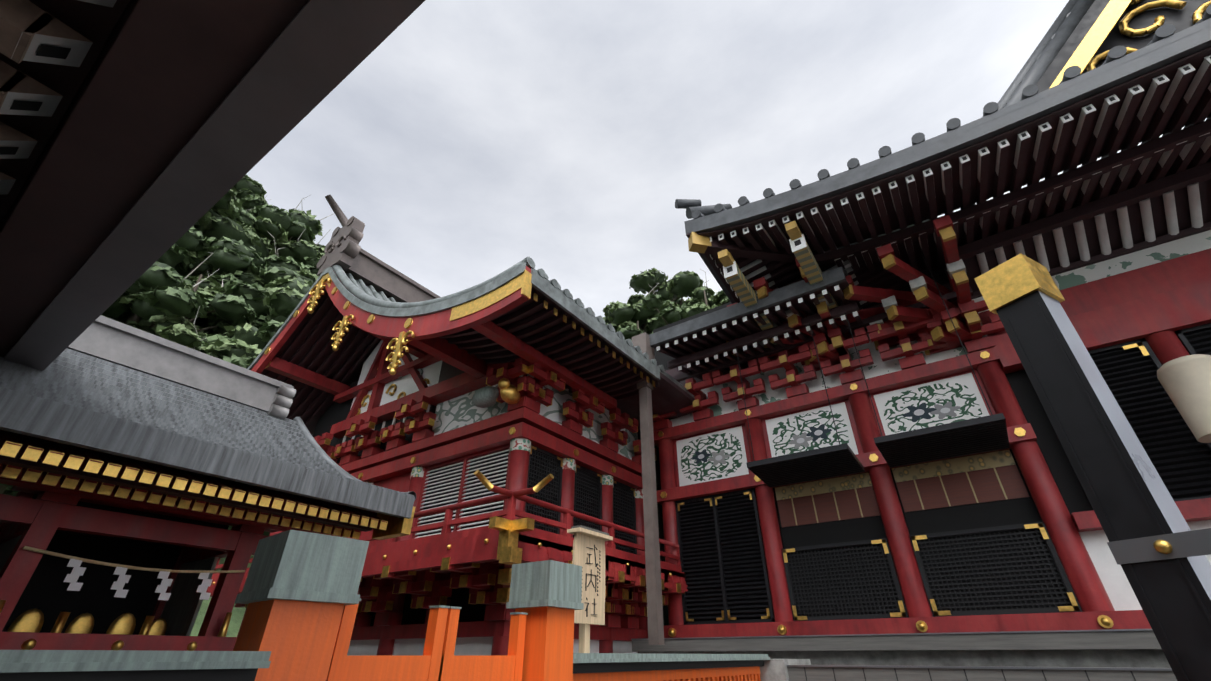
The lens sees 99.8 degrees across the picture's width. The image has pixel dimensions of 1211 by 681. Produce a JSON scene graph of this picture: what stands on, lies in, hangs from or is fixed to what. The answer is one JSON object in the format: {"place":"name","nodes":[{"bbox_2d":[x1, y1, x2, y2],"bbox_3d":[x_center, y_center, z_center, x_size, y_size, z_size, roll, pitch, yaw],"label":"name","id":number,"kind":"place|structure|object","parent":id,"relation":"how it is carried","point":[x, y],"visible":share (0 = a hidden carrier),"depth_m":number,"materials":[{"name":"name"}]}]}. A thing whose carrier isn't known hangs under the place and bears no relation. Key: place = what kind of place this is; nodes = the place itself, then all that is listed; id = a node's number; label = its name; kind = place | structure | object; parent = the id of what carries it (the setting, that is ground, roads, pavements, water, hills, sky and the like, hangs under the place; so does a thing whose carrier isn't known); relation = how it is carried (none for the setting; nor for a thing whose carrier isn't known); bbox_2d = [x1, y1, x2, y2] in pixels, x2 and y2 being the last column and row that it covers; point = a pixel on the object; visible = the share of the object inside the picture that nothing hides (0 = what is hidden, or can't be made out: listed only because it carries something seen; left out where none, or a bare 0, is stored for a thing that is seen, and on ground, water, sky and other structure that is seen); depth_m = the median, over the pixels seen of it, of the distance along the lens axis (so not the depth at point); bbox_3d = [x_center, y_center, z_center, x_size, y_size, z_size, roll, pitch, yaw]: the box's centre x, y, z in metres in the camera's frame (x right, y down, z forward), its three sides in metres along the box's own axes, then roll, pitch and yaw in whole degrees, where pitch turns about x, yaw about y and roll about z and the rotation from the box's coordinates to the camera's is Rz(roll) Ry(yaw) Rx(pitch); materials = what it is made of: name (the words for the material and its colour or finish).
{"place":"outdoors","nodes":[
{"label":"outdoors","id":0,"kind":"place"},
{"bbox_2d":[102,312,253,636],"bbox_3d":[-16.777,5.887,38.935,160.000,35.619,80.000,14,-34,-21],"label":"hill terrain","id":1,"kind":"structure","parent":0,"point":[237,616],"depth_m":24.23,"materials":[{"name":"green plant"}]},
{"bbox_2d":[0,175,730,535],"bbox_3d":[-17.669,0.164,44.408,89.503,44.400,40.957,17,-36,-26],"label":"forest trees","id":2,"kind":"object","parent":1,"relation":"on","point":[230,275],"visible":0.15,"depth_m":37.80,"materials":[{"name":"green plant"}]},
{"bbox_2d":[0,315,415,650],"bbox_3d":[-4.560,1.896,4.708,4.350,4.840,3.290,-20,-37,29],"label":"small shrine building","id":3,"kind":"structure","parent":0,"point":[141,471],"depth_m":4.39,"materials":[{"name":"red painted wood"},{"name":"grey wood shingles"},{"name":"gold"}]},
{"bbox_2d":[206,194,697,654],"bbox_3d":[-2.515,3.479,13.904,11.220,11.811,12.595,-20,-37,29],"label":"shrine building","id":4,"kind":"structure","parent":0,"point":[493,423],"depth_m":9.58,"materials":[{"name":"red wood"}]},
{"bbox_2d":[0,525,1176,680],"bbox_3d":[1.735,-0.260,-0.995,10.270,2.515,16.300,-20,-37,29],"label":"gate fence","id":5,"kind":"object","parent":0,"point":[299,596],"visible":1,"depth_m":2.87,"materials":[{"name":"orange painted wood"},{"name":"copper"}]},
{"bbox_2d":[246,0,1206,316],"label":"sky","id":6,"kind":"structure","parent":0,"point":[479,138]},
{"bbox_2d":[631,162,1210,680],"bbox_3d":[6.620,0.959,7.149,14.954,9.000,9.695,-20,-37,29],"label":"hall","id":7,"kind":"structure","parent":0,"point":[1021,478],"depth_m":8.09,"materials":[{"name":"red wood"}]},
{"bbox_2d":[675,0,1210,370],"bbox_3d":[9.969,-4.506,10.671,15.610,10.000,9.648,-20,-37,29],"label":"roof","id":8,"kind":"structure","parent":7,"relation":"on","point":[1106,81],"depth_m":8.17,"materials":[{"name":"black"}]},
{"bbox_3d":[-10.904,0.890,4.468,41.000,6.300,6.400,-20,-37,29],"label":"court buildings","id":9,"kind":"object","parent":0,"visible":0},
{"bbox_2d":[0,0,424,370],"bbox_3d":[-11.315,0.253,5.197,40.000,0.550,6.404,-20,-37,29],"label":"kairo eave","id":10,"kind":"object","parent":9,"relation":"attached to","point":[139,138],"visible":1,"depth_m":2.62,"materials":[{"name":"brown wood"}]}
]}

